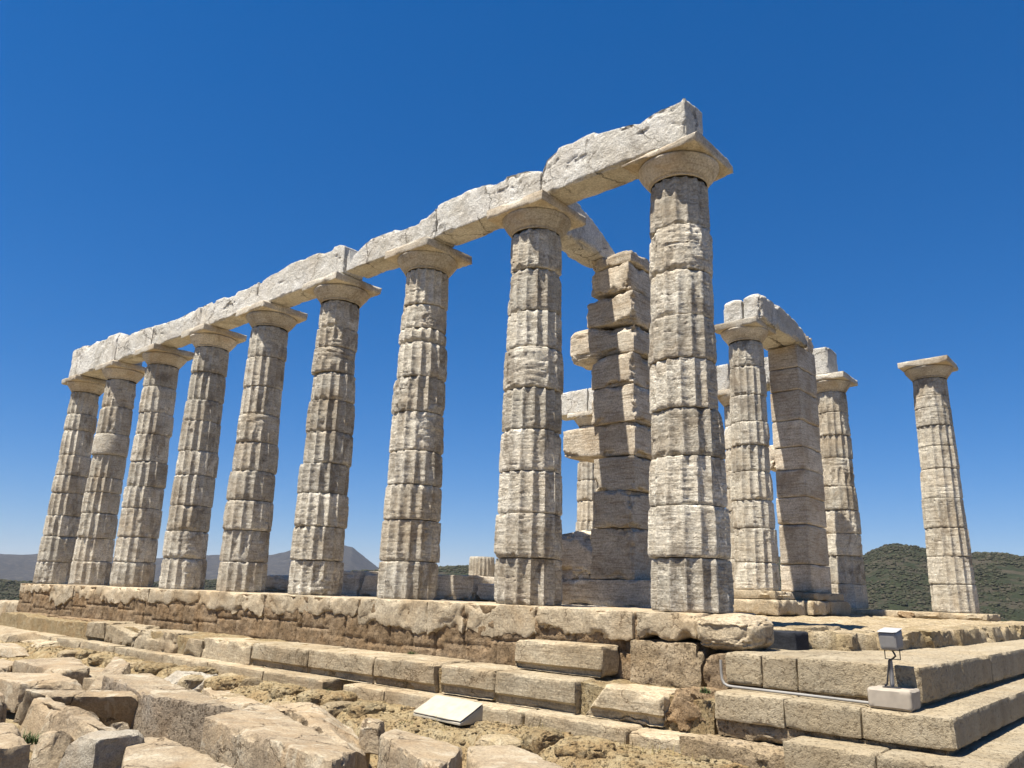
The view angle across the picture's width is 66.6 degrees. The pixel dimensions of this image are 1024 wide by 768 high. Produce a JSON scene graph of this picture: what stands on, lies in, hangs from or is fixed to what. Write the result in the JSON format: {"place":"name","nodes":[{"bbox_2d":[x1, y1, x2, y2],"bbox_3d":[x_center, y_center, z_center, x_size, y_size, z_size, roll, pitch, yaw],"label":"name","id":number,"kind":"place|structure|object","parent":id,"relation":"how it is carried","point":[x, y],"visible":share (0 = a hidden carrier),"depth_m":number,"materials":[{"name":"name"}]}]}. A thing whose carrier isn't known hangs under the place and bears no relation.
{"place":"outdoors","nodes":[
{"label":"outdoors","id":0,"kind":"place"},
{"bbox_2d":[0,640,765,767],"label":"ground","id":1,"kind":"structure","parent":0,"point":[615,759],"depth_m":8.29,"materials":[{"name":"gravel"}]},
{"bbox_2d":[0,643,28,657],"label":"rock","id":2,"kind":"object","parent":1,"relation":"on","point":[8,650],"visible":1,"depth_m":15.24,"materials":[{"name":"stone"}]},
{"bbox_2d":[0,722,30,767],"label":"fallen block","id":3,"kind":"object","parent":1,"relation":"on","point":[14,749],"depth_m":5.66,"materials":[{"name":"stone"}]},
{"bbox_2d":[0,629,39,642],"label":"rock","id":4,"kind":"object","parent":1,"relation":"on","point":[12,635],"visible":0.88,"depth_m":17.86,"materials":[{"name":"stone"}]},
{"bbox_2d":[0,672,81,712],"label":"fallen block","id":5,"kind":"object","parent":1,"relation":"on","point":[14,687],"depth_m":10.17,"materials":[{"name":"stone"}]},
{"bbox_2d":[11,657,89,684],"bbox_3d":[-7.531,4.840,13.078,1.883,0.342,1.062,-11,-20,40],"label":"fallen block","id":6,"kind":"object","parent":1,"relation":"on","point":[78,670],"depth_m":12.80,"materials":[{"name":"stone"}]},
{"bbox_2d":[28,731,74,767],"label":"rock","id":7,"kind":"object","parent":1,"relation":"on","point":[50,749],"visible":0.82,"depth_m":6.97,"materials":[{"name":"stone"}]},
{"bbox_2d":[19,695,116,750],"bbox_3d":[-4.124,3.403,7.578,2.233,0.530,0.734,-11,-20,40],"label":"fallen block","id":8,"kind":"object","parent":1,"relation":"on","point":[41,713],"depth_m":7.62,"materials":[{"name":"stone"}]},
{"bbox_2d":[49,706,98,730],"bbox_3d":[-4.191,3.353,7.486,0.470,0.487,0.319,11,-18,-32],"label":"rock","id":9,"kind":"object","parent":8,"relation":"on","point":[59,718],"visible":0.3,"depth_m":7.47,"materials":[{"name":"stone"}]},
{"bbox_2d":[19,689,137,727],"bbox_3d":[-4.879,3.677,8.766,1.384,0.446,0.614,4,-15,-9],"label":"fallen block","id":10,"kind":"object","parent":1,"relation":"on","point":[108,708],"depth_m":8.65,"materials":[{"name":"stone"}]},
{"bbox_2d":[58,729,143,767],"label":"rock","id":11,"kind":"object","parent":1,"relation":"on","point":[101,749],"visible":0.88,"depth_m":6.71,"materials":[{"name":"white stone"}]},
{"bbox_2d":[80,640,130,652],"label":"step block","id":12,"kind":"structure","parent":1,"relation":"on","point":[98,645],"depth_m":15.97,"materials":[{"name":"stone"}]},
{"bbox_2d":[104,624,159,646],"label":"step block","id":13,"kind":"structure","parent":12,"relation":"on","point":[119,634],"depth_m":15.94,"materials":[{"name":"stone"}]},
{"bbox_2d":[88,656,130,690],"bbox_3d":[-6.024,4.455,11.868,0.437,0.416,2.477,7,-16,-18],"label":"fallen block","id":14,"kind":"object","parent":1,"relation":"on","point":[116,666],"depth_m":11.78,"materials":[{"name":"stone"}]},
{"bbox_2d":[133,629,198,652],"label":"step block","id":15,"kind":"structure","parent":1,"relation":"on","point":[166,642],"depth_m":14.86,"materials":[{"name":"stone"}]},
{"bbox_2d":[101,673,239,751],"bbox_3d":[-3.887,3.733,8.685,0.585,0.645,3.501,13,-19,-37],"label":"fallen block","id":16,"kind":"object","parent":1,"relation":"on","point":[169,710],"depth_m":8.22,"materials":[{"name":"stone"}]},
{"bbox_2d":[121,737,230,767],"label":"fallen block","id":17,"kind":"object","parent":1,"relation":"on","point":[155,752],"depth_m":6.42,"materials":[{"name":"stone"}]},
{"bbox_2d":[162,654,219,666],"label":"step block","id":18,"kind":"structure","parent":1,"relation":"on","point":[187,660],"depth_m":13.63,"materials":[{"name":"stone"}]},
{"bbox_2d":[201,688,259,708],"bbox_3d":[-3.981,4.491,10.944,0.497,0.281,1.930,10,-17,-30],"label":"fallen block","id":19,"kind":"object","parent":1,"relation":"on","point":[241,702],"depth_m":10.65,"materials":[{"name":"stone"}]},
{"bbox_2d":[211,675,249,690],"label":"rock","id":20,"kind":"object","parent":1,"relation":"on","point":[223,683],"visible":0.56,"depth_m":11.33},
{"bbox_2d":[208,661,276,680],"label":"step block","id":21,"kind":"structure","parent":1,"relation":"on","point":[224,667],"depth_m":12.52,"materials":[{"name":"stone"}]},
{"bbox_2d":[200,703,354,767],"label":"fallen block","id":22,"kind":"object","parent":1,"relation":"on","point":[258,735],"depth_m":6.36,"materials":[{"name":"stone"}]},
{"bbox_2d":[268,683,304,698],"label":"rock","id":23,"kind":"object","parent":1,"relation":"on","point":[278,691],"visible":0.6,"depth_m":10.60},
{"bbox_2d":[296,689,331,705],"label":"rock","id":24,"kind":"object","parent":1,"relation":"on","point":[314,696],"visible":0.33,"depth_m":9.98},
{"bbox_2d":[267,702,369,767],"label":"fallen block","id":25,"kind":"object","parent":1,"relation":"on","point":[318,718],"depth_m":8.05,"materials":[{"name":"stone"}]},
{"bbox_2d":[320,690,357,705],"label":"rock","id":26,"kind":"object","parent":1,"relation":"on","point":[339,695],"visible":0.49,"depth_m":9.95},
{"bbox_2d":[0,612,718,734],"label":"earth ledge","id":27,"kind":"object","parent":1,"relation":"on","point":[591,689],"visible":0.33,"depth_m":13.44,"materials":[{"name":"soil"}]},
{"bbox_2d":[85,621,135,637],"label":"step block","id":28,"kind":"structure","parent":27,"relation":"on","point":[97,629],"depth_m":16.71,"materials":[{"name":"stone"}]},
{"bbox_2d":[114,647,178,662],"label":"step block","id":29,"kind":"structure","parent":27,"relation":"on","point":[149,655],"depth_m":14.67,"materials":[{"name":"stone"}]},
{"bbox_2d":[201,637,276,664],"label":"step block","id":30,"kind":"structure","parent":27,"relation":"on","point":[236,650],"depth_m":13.25,"materials":[{"name":"stone"}]},
{"bbox_2d":[250,642,344,672],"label":"step block","id":31,"kind":"structure","parent":27,"relation":"on","point":[282,655],"depth_m":12.27,"materials":[{"name":"stone"}]},
{"bbox_2d":[263,669,342,690],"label":"step block","id":32,"kind":"structure","parent":27,"relation":"on","point":[310,680],"depth_m":11.36,"materials":[{"name":"stone"}]},
{"bbox_2d":[308,648,405,683],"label":"step block","id":33,"kind":"structure","parent":27,"relation":"on","point":[352,664],"depth_m":11.24,"materials":[{"name":"stone"}]},
{"bbox_2d":[16,583,755,687],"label":"temple platform","id":34,"kind":"structure","parent":27,"relation":"on","point":[661,648],"depth_m":11.54,"materials":[{"name":"stone"}]},
{"bbox_2d":[33,374,106,583],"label":"column","id":35,"kind":"structure","parent":34,"relation":"on","point":[59,537],"depth_m":22.62,"materials":[{"name":"stone"}]},
{"bbox_2d":[69,333,141,380],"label":"architrave block","id":36,"kind":"structure","parent":35,"relation":"on","point":[86,360],"depth_m":22.72,"materials":[{"name":"stone"}]},
{"bbox_2d":[68,360,145,584],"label":"column","id":37,"kind":"structure","parent":34,"relation":"on","point":[94,548],"depth_m":21.02,"materials":[{"name":"stone"}]},
{"bbox_2d":[109,343,193,586],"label":"column","id":38,"kind":"structure","parent":34,"relation":"on","point":[135,553],"depth_m":19.38,"materials":[{"name":"stone"}]},
{"bbox_2d":[115,327,153,364],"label":"architrave block","id":39,"kind":"structure","parent":38,"relation":"on","point":[127,346],"depth_m":21.10,"materials":[{"name":"stone"}]},
{"bbox_2d":[152,307,202,348],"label":"architrave block","id":40,"kind":"structure","parent":38,"relation":"on","point":[168,334],"depth_m":19.51,"materials":[{"name":"stone"}]},
{"bbox_2d":[158,323,246,589],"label":"column","id":41,"kind":"structure","parent":34,"relation":"on","point":[184,560],"depth_m":17.76,"materials":[{"name":"stone"}]},
{"bbox_2d":[200,282,261,329],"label":"architrave block","id":42,"kind":"structure","parent":41,"relation":"on","point":[220,313],"depth_m":17.89,"materials":[{"name":"stone"}]},
{"bbox_2d":[216,300,307,591],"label":"column","id":43,"kind":"structure","parent":34,"relation":"on","point":[247,523],"depth_m":16.11,"materials":[{"name":"stone"}]},
{"bbox_2d":[288,271,381,595],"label":"column","id":44,"kind":"structure","parent":34,"relation":"on","point":[318,537],"depth_m":14.49,"materials":[{"name":"stone"}]},
{"bbox_2d":[257,245,362,307],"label":"architrave block","id":45,"kind":"structure","parent":44,"relation":"on","point":[282,287],"depth_m":16.07,"materials":[{"name":"stone"}]},
{"bbox_2d":[276,592,494,601],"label":"wall block","id":46,"kind":"structure","parent":34,"relation":"on","point":[434,599],"depth_m":14.96,"materials":[{"name":"stone"}]},
{"bbox_2d":[264,575,288,591],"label":"wall block","id":47,"kind":"structure","parent":46,"relation":"on","point":[277,583],"depth_m":18.87,"materials":[{"name":"stone"}]},
{"bbox_2d":[341,571,377,595],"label":"wall block","id":48,"kind":"structure","parent":46,"relation":"on","point":[352,583],"depth_m":17.00,"materials":[{"name":"stone"}]},
{"bbox_2d":[434,575,493,600],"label":"wall block","id":49,"kind":"structure","parent":46,"relation":"on","point":[457,587],"depth_m":14.88,"materials":[{"name":"stone"}]},
{"bbox_2d":[469,556,494,576],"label":"column","id":50,"kind":"structure","parent":49,"relation":"on","point":[481,566],"depth_m":22.01,"materials":[{"name":"stone"}]},
{"bbox_2d":[377,236,471,599],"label":"column","id":51,"kind":"structure","parent":34,"relation":"on","point":[409,556],"depth_m":12.87,"materials":[{"name":"stone"}]},
{"bbox_2d":[346,209,454,277],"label":"architrave block","id":52,"kind":"structure","parent":51,"relation":"on","point":[367,260],"depth_m":14.34,"materials":[{"name":"stone"}]},
{"bbox_2d":[487,189,585,604],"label":"column","id":53,"kind":"structure","parent":34,"relation":"on","point":[538,225],"depth_m":11.24,"materials":[{"name":"stone"}]},
{"bbox_2d":[436,171,542,245],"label":"architrave block","id":54,"kind":"structure","parent":53,"relation":"on","point":[462,219],"depth_m":12.83,"materials":[{"name":"stone"}]},
{"bbox_2d":[561,202,614,267],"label":"cross beam","id":55,"kind":"structure","parent":53,"relation":"on","point":[587,244],"depth_m":13.64,"materials":[{"name":"stone"}]},
{"bbox_2d":[622,131,733,612],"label":"column","id":56,"kind":"structure","parent":34,"relation":"on","point":[689,545],"depth_m":9.59,"materials":[{"name":"stone"}]},
{"bbox_2d":[541,98,702,205],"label":"architrave block","id":57,"kind":"structure","parent":56,"relation":"on","point":[587,166],"depth_m":11.17,"materials":[{"name":"stone"}]},
{"bbox_2d":[374,654,470,692],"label":"step block","id":58,"kind":"structure","parent":27,"relation":"on","point":[418,671],"depth_m":10.40,"materials":[{"name":"stone"}]},
{"bbox_2d":[441,662,522,699],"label":"step block","id":59,"kind":"structure","parent":27,"relation":"on","point":[475,680],"depth_m":9.64,"materials":[{"name":"stone"}]},
{"bbox_2d":[495,669,610,713],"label":"step block","id":60,"kind":"structure","parent":27,"relation":"on","point":[556,692],"depth_m":8.91,"materials":[{"name":"stone"}]},
{"bbox_2d":[515,639,618,676],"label":"step block","id":61,"kind":"structure","parent":60,"relation":"on","point":[585,659],"depth_m":9.15,"materials":[{"name":"stone"}]},
{"bbox_2d":[585,683,675,726],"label":"step block","id":62,"kind":"structure","parent":27,"relation":"on","point":[644,704],"depth_m":8.11,"materials":[{"name":"stone"}]},
{"bbox_2d":[664,686,724,730],"bbox_3d":[1.993,3.310,7.965,0.600,0.410,0.770,-11,-20,40],"label":"stone","id":63,"kind":"object","parent":27,"relation":"on","point":[683,712],"visible":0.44,"depth_m":7.76,"materials":[{"name":"stone"}]},
{"bbox_2d":[703,653,732,689],"bbox_3d":[2.280,3.099,8.317,0.354,0.462,0.560,-11,-20,40],"label":"stone","id":64,"kind":"object","parent":27,"relation":"on","point":[711,672],"visible":0.47,"depth_m":8.16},
{"bbox_2d":[346,700,385,717],"bbox_3d":[-1.762,3.961,9.415,0.448,0.252,0.445,-11,-20,40],"label":"rock","id":65,"kind":"object","parent":1,"relation":"on","point":[358,709],"visible":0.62,"depth_m":9.29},
{"bbox_2d":[358,718,384,754],"bbox_3d":[-1.392,3.489,7.739,0.274,0.307,0.285,2,-15,-3],"label":"rock","id":66,"kind":"object","parent":1,"relation":"on","point":[372,730],"visible":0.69,"depth_m":7.64,"materials":[{"name":"stone"}]},
{"bbox_2d":[343,683,399,700],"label":"step block","id":67,"kind":"structure","parent":1,"relation":"on","point":[368,691],"depth_m":10.40,"materials":[{"name":"stone"}]},
{"bbox_2d":[377,729,461,767],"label":"fallen block","id":68,"kind":"object","parent":1,"relation":"on","point":[397,748],"depth_m":6.08,"materials":[{"name":"stone"}]},
{"bbox_2d":[384,689,481,708],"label":"step block","id":69,"kind":"structure","parent":1,"relation":"on","point":[416,699],"depth_m":9.86,"materials":[{"name":"stone"}]},
{"bbox_2d":[413,695,482,725],"bbox_3d":[-0.742,3.746,8.975,0.344,0.218,0.862,15,-20,-42],"label":"information sign","id":70,"kind":"object","parent":1,"relation":"on","point":[455,711],"visible":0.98,"depth_m":8.87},
{"bbox_2d":[475,734,520,747],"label":"rock","id":71,"kind":"object","parent":1,"relation":"on","point":[494,739],"visible":0.46,"depth_m":7.75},
{"bbox_2d":[477,701,538,725],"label":"step block","id":72,"kind":"structure","parent":1,"relation":"on","point":[508,714],"depth_m":8.84,"materials":[{"name":"stone"}]},
{"bbox_2d":[466,745,562,767],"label":"fallen block","id":73,"kind":"object","parent":1,"relation":"on","point":[500,756],"depth_m":6.19,"materials":[{"name":"stone"}]},
{"bbox_2d":[521,727,564,753],"bbox_3d":[0.302,3.601,7.829,0.340,0.269,0.466,-11,-20,40],"label":"foundation stone","id":74,"kind":"object","parent":1,"relation":"on","point":[536,740],"visible":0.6,"depth_m":7.69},
{"bbox_2d":[525,709,644,743],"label":"step block","id":75,"kind":"structure","parent":1,"relation":"on","point":[610,730],"depth_m":8.15,"materials":[{"name":"stone"}]},
{"bbox_2d":[554,735,615,759],"bbox_3d":[0.722,3.502,7.476,0.555,0.223,0.541,-11,-20,40],"label":"foundation stone","id":76,"kind":"object","parent":1,"relation":"on","point":[582,747],"visible":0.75,"depth_m":7.33,"materials":[{"name":"stone"}]},
{"bbox_2d":[629,727,760,753],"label":"step block","id":77,"kind":"structure","parent":1,"relation":"on","point":[663,739],"depth_m":7.58,"materials":[{"name":"stone"}]},
{"bbox_2d":[679,639,1023,767],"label":"stone steps","id":78,"kind":"structure","parent":1,"relation":"on","point":[969,713],"depth_m":7.05,"materials":[{"name":"stone"}]},
{"bbox_2d":[697,613,773,650],"bbox_3d":[2.442,2.710,8.525,0.764,0.399,0.676,-11,-20,40],"label":"boulder","id":79,"kind":"object","parent":78,"relation":"on","point":[735,631],"visible":0.99,"depth_m":8.28,"materials":[{"name":"stone"}]},
{"bbox_2d":[767,630,808,650],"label":"dark slab","id":80,"kind":"structure","parent":78,"relation":"on","point":[792,640],"depth_m":8.59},
{"bbox_2d":[719,660,868,704],"bbox_3d":[2.622,2.786,7.323,1.502,0.258,0.034,-13,-21,43],"label":"conduit pipe","id":81,"kind":"object","parent":78,"relation":"on","point":[791,693],"visible":0.88,"depth_m":7.32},
{"bbox_2d":[867,627,920,711],"bbox_3d":[3.269,2.445,6.722,0.355,0.660,0.290,-11,-20,40],"label":"floodlight","id":82,"kind":"object","parent":78,"relation":"on","point":[892,696],"visible":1,"depth_m":6.63,"materials":[{"name":"concrete"}]},
{"bbox_2d":[0,545,1023,620],"bbox_3d":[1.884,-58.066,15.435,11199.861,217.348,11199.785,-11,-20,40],"label":"terrain","id":83,"kind":"structure","parent":0,"point":[17,567],"depth_m":556.31,"materials":[{"name":"plant"}]},
{"bbox_2d":[0,543,1023,620],"bbox_3d":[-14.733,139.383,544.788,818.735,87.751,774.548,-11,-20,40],"label":"scrub","id":84,"kind":"object","parent":83,"relation":"on","point":[885,548],"visible":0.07,"depth_m":527.60,"materials":[{"name":"plant"}]},
{"bbox_2d":[0,0,1023,567],"label":"sky","id":85,"kind":"structure","parent":0,"point":[161,161],"materials":[{"name":"blue"}]},
{"bbox_2d":[161,614,1023,743],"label":"floor","id":86,"kind":"structure","parent":0,"point":[823,640],"depth_m":11.25,"materials":[{"name":"stone"}]},
{"bbox_2d":[567,410,598,530],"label":"column","id":87,"kind":"structure","parent":86,"relation":"on","point":[587,487],"depth_m":25.26,"materials":[{"name":"stone"}]},
{"bbox_2d":[561,389,588,420],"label":"architrave block","id":88,"kind":"structure","parent":87,"relation":"on","point":[575,401],"depth_m":26.24,"materials":[{"name":"stone"}]},
{"bbox_2d":[561,604,651,608],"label":"plinth block","id":89,"kind":"structure","parent":86,"relation":"on","point":[610,606],"depth_m":12.18,"materials":[{"name":"stone"}]},
{"bbox_2d":[562,579,650,607],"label":"plinth block","id":90,"kind":"structure","parent":89,"relation":"on","point":[630,593],"depth_m":12.31,"materials":[{"name":"stone"}]},
{"bbox_2d":[560,530,604,579],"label":"wall block","id":91,"kind":"structure","parent":90,"relation":"on","point":[576,557],"depth_m":12.95,"materials":[{"name":"stone"}]},
{"bbox_2d":[563,250,652,579],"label":"wall pier","id":92,"kind":"structure","parent":90,"relation":"on","point":[613,444],"depth_m":13.00,"materials":[{"name":"stone"}]},
{"bbox_2d":[570,328,606,369],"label":"wall block","id":93,"kind":"structure","parent":92,"relation":"attached to","point":[586,353],"depth_m":13.72,"materials":[{"name":"stone"}]},
{"bbox_2d":[718,389,736,589],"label":"column","id":94,"kind":"structure","parent":86,"relation":"on","point":[724,398],"depth_m":22.24,"materials":[{"name":"stone"}]},
{"bbox_2d":[733,598,805,615],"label":"plinth block","id":95,"kind":"structure","parent":86,"relation":"on","point":[774,607],"depth_m":15.77,"materials":[{"name":"stone"}]},
{"bbox_2d":[734,590,794,599],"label":"plinth block","id":96,"kind":"structure","parent":95,"relation":"on","point":[761,594],"depth_m":15.89,"materials":[{"name":"stone"}]},
{"bbox_2d":[714,316,779,590],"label":"column","id":97,"kind":"structure","parent":96,"relation":"on","point":[756,559],"depth_m":16.80,"materials":[{"name":"stone"}]},
{"bbox_2d":[724,300,783,350],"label":"architrave block","id":98,"kind":"structure","parent":97,"relation":"on","point":[733,310],"depth_m":17.70,"materials":[{"name":"stone"}]},
{"bbox_2d":[798,600,829,614],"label":"plinth block","id":99,"kind":"structure","parent":86,"relation":"on","point":[817,608],"depth_m":16.62,"materials":[{"name":"stone"}]},
{"bbox_2d":[807,600,850,614],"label":"plinth block","id":100,"kind":"structure","parent":86,"relation":"on","point":[840,607],"depth_m":17.54,"materials":[{"name":"stone"}]},
{"bbox_2d":[792,592,843,600],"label":"plinth block","id":101,"kind":"structure","parent":100,"relation":"on","point":[817,596],"depth_m":17.05,"materials":[{"name":"stone"}]},
{"bbox_2d":[768,344,831,592],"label":"wall pier","id":102,"kind":"structure","parent":101,"relation":"on","point":[802,523],"depth_m":18.27,"materials":[{"name":"stone"}]},
{"bbox_2d":[743,294,807,347],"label":"architrave block","id":103,"kind":"structure","parent":102,"relation":"on","point":[781,322],"depth_m":17.86,"materials":[{"name":"stone"}]},
{"bbox_2d":[815,371,868,608],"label":"column","id":104,"kind":"structure","parent":86,"relation":"on","point":[845,552],"depth_m":20.00,"materials":[{"name":"stone"}]},
{"bbox_2d":[764,347,837,390],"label":"architrave block","id":105,"kind":"structure","parent":104,"relation":"on","point":[825,360],"depth_m":21.02,"materials":[{"name":"stone"}]},
{"bbox_2d":[836,630,874,650],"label":"paving block","id":106,"kind":"structure","parent":86,"relation":"on","point":[847,642],"depth_m":8.74,"materials":[{"name":"stone"}]},
{"bbox_2d":[869,630,920,650],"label":"paving block","id":107,"kind":"structure","parent":86,"relation":"on","point":[909,637],"depth_m":9.34,"materials":[{"name":"stone"}]},
{"bbox_2d":[918,629,951,647],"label":"paving block","id":108,"kind":"structure","parent":86,"relation":"on","point":[934,638],"depth_m":9.89,"materials":[{"name":"stone"}]},
{"bbox_2d":[911,611,1000,621],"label":"plinth block","id":109,"kind":"structure","parent":86,"relation":"on","point":[959,616],"depth_m":17.45,"materials":[{"name":"stone"}]},
{"bbox_2d":[897,355,979,612],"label":"column","id":110,"kind":"structure","parent":109,"relation":"on","point":[953,587],"depth_m":18.46,"materials":[{"name":"stone"}]},
{"bbox_2d":[939,625,984,645],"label":"paving block","id":111,"kind":"structure","parent":86,"relation":"on","point":[966,635],"depth_m":10.86,"materials":[{"name":"stone"}]},
{"bbox_2d":[963,624,1018,642],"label":"paving block","id":112,"kind":"structure","parent":86,"relation":"on","point":[1000,632],"depth_m":12.17,"materials":[{"name":"stone"}]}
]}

